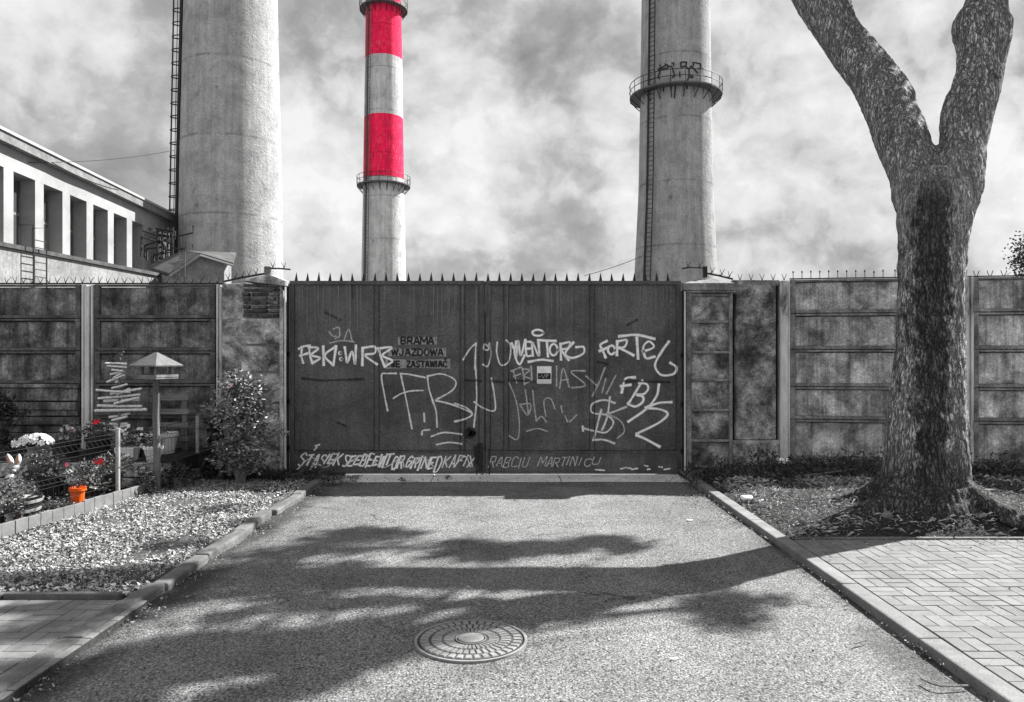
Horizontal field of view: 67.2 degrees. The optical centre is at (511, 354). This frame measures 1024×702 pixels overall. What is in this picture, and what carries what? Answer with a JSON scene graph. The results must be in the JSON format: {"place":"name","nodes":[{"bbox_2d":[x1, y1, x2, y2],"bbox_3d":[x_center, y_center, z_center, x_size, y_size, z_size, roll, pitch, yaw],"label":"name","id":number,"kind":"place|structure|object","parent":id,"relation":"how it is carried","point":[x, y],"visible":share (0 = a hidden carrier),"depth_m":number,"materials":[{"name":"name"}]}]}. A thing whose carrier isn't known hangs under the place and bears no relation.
{"place":"outdoors","nodes":[
{"label":"outdoors","id":0,"kind":"place"},
{"bbox_2d":[0,487,124,544],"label":"garden soil","id":1,"kind":"structure","parent":0,"point":[45,509],"depth_m":7.61,"materials":[{"name":"black soil"}]},
{"bbox_2d":[0,498,11,522],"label":"nursery pot","id":2,"kind":"object","parent":1,"relation":"on","point":[1,516],"visible":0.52,"depth_m":6.98,"materials":[{"name":"grey plant"}]},
{"bbox_2d":[0,497,24,521],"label":"potted plant","id":3,"kind":"object","parent":1,"relation":"on","point":[9,517],"visible":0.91,"depth_m":6.93,"materials":[{"name":"grey plant"}]},
{"bbox_2d":[2,454,25,490],"bbox_3d":[-5.149,1.294,7.972,0.190,0.531,0.224,0,0,0],"label":"rabbit figurine","id":4,"kind":"object","parent":1,"relation":"on","point":[13,471],"visible":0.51,"depth_m":7.96,"materials":[{"name":"ceramic"}]},
{"bbox_2d":[6,495,30,519],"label":"potted plant","id":5,"kind":"object","parent":1,"relation":"on","point":[20,499],"visible":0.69,"depth_m":6.98,"materials":[{"name":"plant"}]},
{"bbox_2d":[0,477,43,515],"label":"barrel planter","id":6,"kind":"object","parent":1,"relation":"on","point":[33,499],"visible":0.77,"depth_m":7.48,"materials":[{"name":"grey plant"}]},
{"bbox_2d":[11,433,54,476],"bbox_3d":[-5.551,1.234,8.950,0.460,0.651,0.288,0,0,0],"label":"white flowering potted plant","id":7,"kind":"object","parent":1,"relation":"on","point":[33,440],"visible":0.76,"depth_m":8.89,"materials":[{"name":"white plant"}]},
{"bbox_2d":[19,464,46,491],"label":"potted plant","id":8,"kind":"object","parent":1,"relation":"on","point":[30,473],"visible":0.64,"depth_m":8.21,"materials":[{"name":"grey plant"}]},
{"bbox_2d":[9,445,65,483],"bbox_3d":[-5.363,1.289,8.717,0.634,0.534,0.473,0,0,-36],"label":"shrub","id":9,"kind":"object","parent":1,"relation":"on","point":[36,455],"visible":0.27,"depth_m":8.70,"materials":[{"name":"grey plant"}]},
{"bbox_2d":[33,453,72,499],"bbox_3d":[-4.927,1.306,8.291,0.420,0.487,0.325,0,0,0],"label":"potted plant","id":10,"kind":"object","parent":1,"relation":"on","point":[45,482],"visible":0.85,"depth_m":8.21,"materials":[{"name":"grey plant"}]},
{"bbox_2d":[0,480,130,523],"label":"ground cover","id":11,"kind":"object","parent":1,"relation":"on","point":[58,499],"visible":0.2,"depth_m":7.84,"materials":[{"name":"grey plant"}]},
{"bbox_2d":[58,465,75,500],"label":"potted plant","id":12,"kind":"object","parent":1,"relation":"on","point":[61,472],"visible":0.69,"depth_m":8.17,"materials":[{"name":"grey plant"}]},
{"bbox_2d":[65,462,88,503],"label":"potted plant","id":13,"kind":"object","parent":1,"relation":"on","point":[78,488],"visible":0.92,"depth_m":7.79,"materials":[{"name":"orange plant"}]},
{"bbox_2d":[69,457,107,488],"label":"shrub","id":14,"kind":"object","parent":1,"relation":"on","point":[84,467],"visible":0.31,"depth_m":8.74,"materials":[{"name":"grey plant"}]},
{"bbox_2d":[84,472,111,496],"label":"potted plant","id":15,"kind":"object","parent":1,"relation":"on","point":[93,486],"visible":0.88,"depth_m":8.31,"materials":[{"name":"grey plant"}]},
{"bbox_2d":[0,416,199,521],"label":"wire fence","id":16,"kind":"object","parent":1,"relation":"on","point":[117,467],"visible":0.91,"depth_m":8.09,"materials":[{"name":"metal"}]},
{"bbox_2d":[0,449,211,487],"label":"stone terrace","id":17,"kind":"structure","parent":1,"relation":"on","point":[193,460],"depth_m":9.27,"materials":[{"name":"stone"}]},
{"bbox_2d":[0,388,31,452],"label":"shrub","id":18,"kind":"object","parent":17,"relation":"on","point":[7,412],"visible":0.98,"depth_m":9.79,"materials":[{"name":"black plant"}]},
{"bbox_2d":[58,423,83,457],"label":"potted plant","id":19,"kind":"object","parent":17,"relation":"on","point":[68,437],"visible":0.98,"depth_m":9.43,"materials":[{"name":"grey plant"}]},
{"bbox_2d":[82,418,113,457],"bbox_3d":[-5.091,1.024,9.495,0.387,0.472,0.328,0,0,0],"label":"potted plant","id":20,"kind":"object","parent":17,"relation":"on","point":[95,441],"visible":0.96,"depth_m":9.42,"materials":[{"name":"grey plant"}]},
{"bbox_2d":[94,351,146,432],"bbox_3d":[-4.941,0.611,9.753,0.648,1.299,0.151,0,0,0],"label":"stick tree","id":21,"kind":"object","parent":17,"relation":"on","point":[118,401],"visible":0.92,"depth_m":9.73,"materials":[{"name":"grey wood"}]},
{"bbox_2d":[113,432,139,460],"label":"potted plant","id":22,"kind":"object","parent":17,"relation":"on","point":[128,450],"visible":0.72,"depth_m":9.10,"materials":[{"name":"grey plant"}]},
{"bbox_2d":[120,424,150,457],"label":"potted plant","id":23,"kind":"object","parent":17,"relation":"on","point":[141,452],"visible":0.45,"depth_m":9.30,"materials":[{"name":"grey plant"}]},
{"bbox_2d":[142,436,163,462],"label":"potted plant","id":24,"kind":"object","parent":17,"relation":"on","point":[147,449],"visible":0.56,"depth_m":8.93,"materials":[{"name":"grey plant"}]},
{"bbox_2d":[145,424,178,453],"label":"potted plant","id":25,"kind":"object","parent":17,"relation":"on","point":[168,442],"visible":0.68,"depth_m":9.78,"materials":[{"name":"grey plant"}]},
{"bbox_2d":[159,394,188,449],"bbox_3d":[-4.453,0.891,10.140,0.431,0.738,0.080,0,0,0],"label":"chair","id":26,"kind":"object","parent":17,"relation":"on","point":[184,410],"visible":0.55,"depth_m":10.10,"materials":[{"name":"grey wood"}]},
{"bbox_2d":[89,451,134,493],"bbox_3d":[-4.469,1.311,8.626,0.439,0.478,0.430,0,0,34],"label":"potted plant","id":27,"kind":"object","parent":1,"relation":"on","point":[112,475],"visible":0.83,"depth_m":8.56,"materials":[{"name":"grey plant"}]},
{"bbox_2d":[0,276,225,448],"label":"concrete wall","id":28,"kind":"structure","parent":1,"relation":"on","point":[61,344],"depth_m":10.37,"materials":[{"name":"paint"}]},
{"bbox_2d":[0,600,147,701],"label":"side paving","id":29,"kind":"structure","parent":0,"point":[29,629],"depth_m":4.40,"materials":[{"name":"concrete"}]},
{"bbox_2d":[206,472,344,482],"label":"wall foot soil","id":30,"kind":"structure","parent":0,"point":[335,473],"depth_m":9.76,"materials":[{"name":"black soil"}]},
{"bbox_2d":[222,275,289,472],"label":"brick pillar","id":31,"kind":"structure","parent":30,"relation":"on","point":[256,325],"depth_m":10.04,"materials":[{"name":"paint"}]},
{"bbox_2d":[224,262,290,281],"bbox_3d":[-3.369,-1.087,10.200,0.880,0.275,0.060,0,0,0],"label":"spike bracket","id":32,"kind":"object","parent":31,"relation":"on","point":[267,270],"visible":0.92,"depth_m":10.19,"materials":[{"name":"metal"}]},
{"bbox_2d":[287,272,484,474],"bbox_3d":[-1.686,0.251,10.195,2.677,2.673,0.050,0,0,0],"label":"gate leaf","id":33,"kind":"object","parent":31,"relation":"attached to","point":[387,376],"visible":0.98,"depth_m":10.20,"materials":[{"name":"paint"}]},
{"bbox_2d":[192,460,335,481],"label":"weeds","id":34,"kind":"object","parent":30,"relation":"on","point":[266,474],"visible":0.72,"depth_m":9.60,"materials":[{"name":"grey plant"}]},
{"bbox_2d":[286,474,362,483],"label":"dead leaves","id":35,"kind":"object","parent":30,"relation":"on","point":[354,477],"visible":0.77,"depth_m":9.52,"materials":[{"name":"grey plant"}]},
{"bbox_2d":[122,458,787,598],"bbox_3d":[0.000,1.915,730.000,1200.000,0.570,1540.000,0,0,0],"label":"ground","id":36,"kind":"structure","parent":0,"point":[123,597],"depth_m":10.33,"materials":[{"name":"grey"}]},
{"bbox_2d":[0,591,121,600],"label":"edging kerb","id":37,"kind":"structure","parent":36,"relation":"on","point":[63,595],"depth_m":4.91,"materials":[{"name":"concrete"}]},
{"bbox_2d":[0,225,167,285],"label":"annex","id":38,"kind":"object","parent":36,"relation":"on","point":[18,261],"visible":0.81,"depth_m":33.42,"materials":[{"name":"concrete"}]},
{"bbox_2d":[0,125,174,269],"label":"factory hall","id":39,"kind":"structure","parent":36,"relation":"on","point":[75,209],"depth_m":54.61,"materials":[{"name":"white concrete"}]},
{"bbox_2d":[13,179,19,244],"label":"window","id":40,"kind":"structure","parent":39,"relation":"in","point":[16,184],"depth_m":49.99,"materials":[{"name":"grey glass"}]},
{"bbox_2d":[44,191,48,250],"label":"window","id":41,"kind":"structure","parent":39,"relation":"in","point":[46,195],"depth_m":53.67,"materials":[{"name":"grey glass"}]},
{"bbox_2d":[70,202,73,255],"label":"window","id":42,"kind":"structure","parent":39,"relation":"in","point":[71,203],"depth_m":57.26,"materials":[{"name":"grey glass"}]},
{"bbox_2d":[93,211,95,259],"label":"window","id":43,"kind":"structure","parent":39,"relation":"in","point":[94,212],"depth_m":60.82,"materials":[{"name":"grey glass"}]},
{"bbox_2d":[27,150,173,162],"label":"overhead wire","id":44,"kind":"object","parent":39,"relation":"attached to","point":[95,160],"visible":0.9,"depth_m":55.33,"materials":[{"name":"metal"}]},
{"bbox_2d":[114,219,114,263],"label":"window","id":45,"kind":"structure","parent":39,"relation":"in","point":[114,219],"depth_m":64.39,"materials":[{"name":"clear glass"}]},
{"bbox_2d":[132,226,132,267],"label":"window","id":46,"kind":"structure","parent":39,"relation":"in","point":[132,226],"depth_m":68.03,"materials":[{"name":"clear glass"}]},
{"bbox_2d":[140,225,193,269],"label":"pipework","id":47,"kind":"object","parent":39,"relation":"attached to","point":[156,244],"visible":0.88,"depth_m":56.25,"materials":[{"name":"paint"}]},
{"bbox_2d":[0,468,201,545],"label":"garden edging","id":48,"kind":"object","parent":36,"relation":"on","point":[43,518],"visible":0.4,"depth_m":7.36,"materials":[{"name":"concrete"}]},
{"bbox_2d":[0,478,308,596],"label":"bark bed","id":49,"kind":"object","parent":36,"relation":"on","point":[143,552],"visible":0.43,"depth_m":6.41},
{"bbox_2d":[128,466,157,493],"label":"shrub","id":50,"kind":"object","parent":49,"relation":"on","point":[150,487],"visible":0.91,"depth_m":8.58,"materials":[{"name":"grey plant"}]},
{"bbox_2d":[128,352,182,490],"bbox_3d":[-4.036,0.789,8.750,0.423,1.623,0.387,0,0,24],"label":"bird feeder","id":51,"kind":"object","parent":49,"relation":"on","point":[154,361],"visible":0.93,"depth_m":8.72,"materials":[{"name":"grey wood"}]},
{"bbox_2d":[161,459,201,491],"bbox_3d":[-3.921,1.409,8.952,0.580,0.376,0.475,0,0,0],"label":"shrub","id":52,"kind":"object","parent":49,"relation":"on","point":[178,482],"visible":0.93,"depth_m":8.94,"materials":[{"name":"black plant"}]},
{"bbox_2d":[198,411,228,479],"bbox_3d":[-3.658,1.126,9.537,0.404,0.882,0.479,0,0,-27],"label":"ivy clump","id":53,"kind":"object","parent":49,"relation":"on","point":[206,463],"visible":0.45,"depth_m":9.51,"materials":[{"name":"grey plant"}]},
{"bbox_2d":[209,480,219,483],"bbox_3d":[-3.582,1.539,9.290,0.122,0.051,0.082,0,0,0],"label":"pebble","id":54,"kind":"object","parent":49,"relation":"on","point":[215,481],"visible":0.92,"depth_m":9.27,"materials":[{"name":"stone"}]},
{"bbox_2d":[196,366,288,483],"bbox_3d":[-3.263,0.854,9.290,0.975,1.425,0.902,0,0,29],"label":"rose bush","id":55,"kind":"object","parent":49,"relation":"on","point":[242,455],"visible":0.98,"depth_m":9.21,"materials":[{"name":"grey plant"}]},
{"bbox_2d":[232,483,267,485],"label":"twig","id":56,"kind":"object","parent":49,"relation":"on","point":[248,484],"visible":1,"depth_m":9.02,"materials":[{"name":"grey wood"}]},
{"bbox_2d":[0,474,329,693],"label":"kerb","id":57,"kind":"structure","parent":36,"relation":"on","point":[186,568],"depth_m":5.14,"materials":[{"name":"concrete"}]},
{"bbox_2d":[147,250,235,284],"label":"gabled shed","id":58,"kind":"structure","parent":36,"relation":"on","point":[206,265],"depth_m":41.25,"materials":[{"name":"concrete"}]},
{"bbox_2d":[168,0,283,283],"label":"chimney","id":59,"kind":"object","parent":36,"relation":"on","point":[227,182],"visible":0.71,"depth_m":71.14,"materials":[{"name":"concrete"}]},
{"bbox_2d":[356,0,410,280],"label":"chimney","id":60,"kind":"object","parent":36,"relation":"on","point":[383,185],"visible":0.85,"depth_m":92.87,"materials":[{"name":"concrete"}]},
{"bbox_2d":[343,474,688,481],"bbox_3d":[-0.250,1.604,10.205,5.488,0.032,1.090,0,0,0],"label":"threshold strip","id":61,"kind":"object","parent":36,"relation":"on","point":[522,477],"visible":0.31,"depth_m":9.94,"materials":[{"name":"concrete"}]},
{"bbox_2d":[474,272,683,474],"bbox_3d":[0.897,0.252,10.197,2.830,2.672,0.054,0,0,0],"label":"gate leaf","id":62,"kind":"object","parent":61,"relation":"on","point":[608,401],"visible":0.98,"depth_m":10.20,"materials":[{"name":"paint"}]},
{"bbox_2d":[536,365,552,384],"bbox_3d":[0.425,0.275,10.188,0.224,0.275,0.022,0,0,0],"label":"notice","id":63,"kind":"object","parent":62,"relation":"attached to","point":[544,374],"visible":1,"depth_m":10.18,"materials":[{"name":"paper"}]},
{"bbox_2d":[629,0,722,282],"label":"chimney","id":64,"kind":"object","parent":36,"relation":"on","point":[675,96],"visible":0.76,"depth_m":67.13,"materials":[{"name":"concrete"}]},
{"bbox_2d":[585,256,641,275],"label":"overhead wire","id":65,"kind":"object","parent":64,"relation":"attached to","point":[614,266],"visible":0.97,"depth_m":63.49,"materials":[{"name":"metal"}]},
{"bbox_2d":[680,471,1023,701],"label":"kerb","id":66,"kind":"structure","parent":36,"relation":"on","point":[982,680],"depth_m":4.59,"materials":[{"name":"concrete"}]},
{"bbox_2d":[698,461,1023,539],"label":"tree bed","id":67,"kind":"object","parent":36,"relation":"on","point":[905,524],"visible":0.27,"depth_m":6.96,"materials":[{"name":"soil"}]},
{"bbox_2d":[740,495,752,500],"bbox_3d":[2.459,1.509,8.094,0.127,0.060,0.107,0,0,0],"label":"crumpled paper","id":68,"kind":"object","parent":67,"relation":"on","point":[746,497],"visible":1,"depth_m":8.06,"materials":[{"name":"white paper"}]},
{"bbox_2d":[797,468,854,475],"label":"twig","id":69,"kind":"object","parent":67,"relation":"on","point":[822,473],"visible":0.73,"depth_m":9.32,"materials":[{"name":"grey wood"}]},
{"bbox_2d":[675,447,1023,484],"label":"weeds","id":70,"kind":"object","parent":67,"relation":"on","point":[737,468],"visible":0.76,"depth_m":9.49,"materials":[{"name":"grey plant"}]},
{"bbox_2d":[705,473,1013,533],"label":"dead leaves","id":71,"kind":"object","parent":67,"relation":"on","point":[835,495],"visible":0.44,"depth_m":8.21,"materials":[{"name":"grey plant"}]},
{"bbox_2d":[881,511,892,518],"bbox_3d":[3.232,1.384,6.649,0.082,0.064,0.099,0,0,38],"label":"pebble","id":72,"kind":"object","parent":67,"relation":"on","point":[886,514],"visible":1,"depth_m":6.62,"materials":[{"name":"stone"}]},
{"bbox_2d":[791,0,1023,529],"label":"tree","id":73,"kind":"object","parent":67,"relation":"on","point":[924,471],"visible":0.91,"depth_m":7.08,"materials":[{"name":"grey plant"}]},
{"bbox_2d":[984,487,994,493],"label":"stone slab","id":74,"kind":"structure","parent":67,"relation":"on","point":[991,490],"depth_m":8.27,"materials":[{"name":"stone"}]},
{"bbox_2d":[731,270,1023,469],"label":"concrete wall","id":75,"kind":"structure","parent":36,"relation":"on","point":[812,364],"depth_m":10.22,"materials":[{"name":"paint"}]},
{"bbox_2d":[797,537,1023,540],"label":"edging kerb","id":76,"kind":"structure","parent":36,"relation":"on","point":[917,538],"depth_m":6.46,"materials":[{"name":"concrete"}]},
{"bbox_2d":[1002,231,1023,276],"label":"tree","id":77,"kind":"object","parent":36,"relation":"on","point":[1018,257],"visible":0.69,"depth_m":32.61,"materials":[{"name":"grey plant"}]},
{"bbox_2d":[14,481,991,701],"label":"road","id":78,"kind":"structure","parent":0,"point":[235,621],"depth_m":4.76,"materials":[{"name":"grey asphalt"}]},
{"bbox_2d":[414,619,526,663],"bbox_3d":[-0.229,1.596,4.307,0.630,0.034,0.630,0,0,0],"label":"manhole cover","id":79,"kind":"object","parent":78,"relation":"on","point":[476,638],"visible":1,"depth_m":4.26,"materials":[{"name":"metal"}]},
{"bbox_2d":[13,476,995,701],"bbox_3d":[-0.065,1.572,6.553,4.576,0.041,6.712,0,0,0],"label":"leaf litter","id":80,"kind":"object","parent":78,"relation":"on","point":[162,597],"visible":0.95,"depth_m":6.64,"materials":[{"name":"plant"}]},
{"bbox_2d":[921,678,968,686],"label":"twig","id":81,"kind":"object","parent":78,"relation":"on","point":[924,680],"visible":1,"depth_m":3.67,"materials":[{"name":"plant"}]},
{"bbox_2d":[0,0,1023,281],"label":"sky","id":82,"kind":"structure","parent":0,"point":[521,127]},
{"bbox_2d":[793,540,1023,693],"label":"paving","id":83,"kind":"structure","parent":0,"point":[994,643],"depth_m":5.17,"materials":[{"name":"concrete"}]},
{"bbox_2d":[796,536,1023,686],"bbox_3d":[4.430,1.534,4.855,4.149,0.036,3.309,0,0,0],"label":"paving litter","id":84,"kind":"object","parent":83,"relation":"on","point":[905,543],"visible":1,"depth_m":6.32,"materials":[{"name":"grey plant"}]},
{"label":"wall foot earth","id":85,"kind":"object","parent":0,"visible":0},
{"bbox_2d":[681,279,735,473],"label":"gate pillar","id":86,"kind":"structure","parent":85,"relation":"on","point":[707,366],"depth_m":10.07,"materials":[{"name":"paint"}]},
{"bbox_2d":[682,261,732,279],"bbox_3d":[2.587,-1.107,10.200,0.676,0.251,0.050,0,0,0],"label":"spike bracket","id":87,"kind":"object","parent":86,"relation":"on","point":[705,272],"visible":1,"depth_m":10.19,"materials":[{"name":"metal"}]}
]}

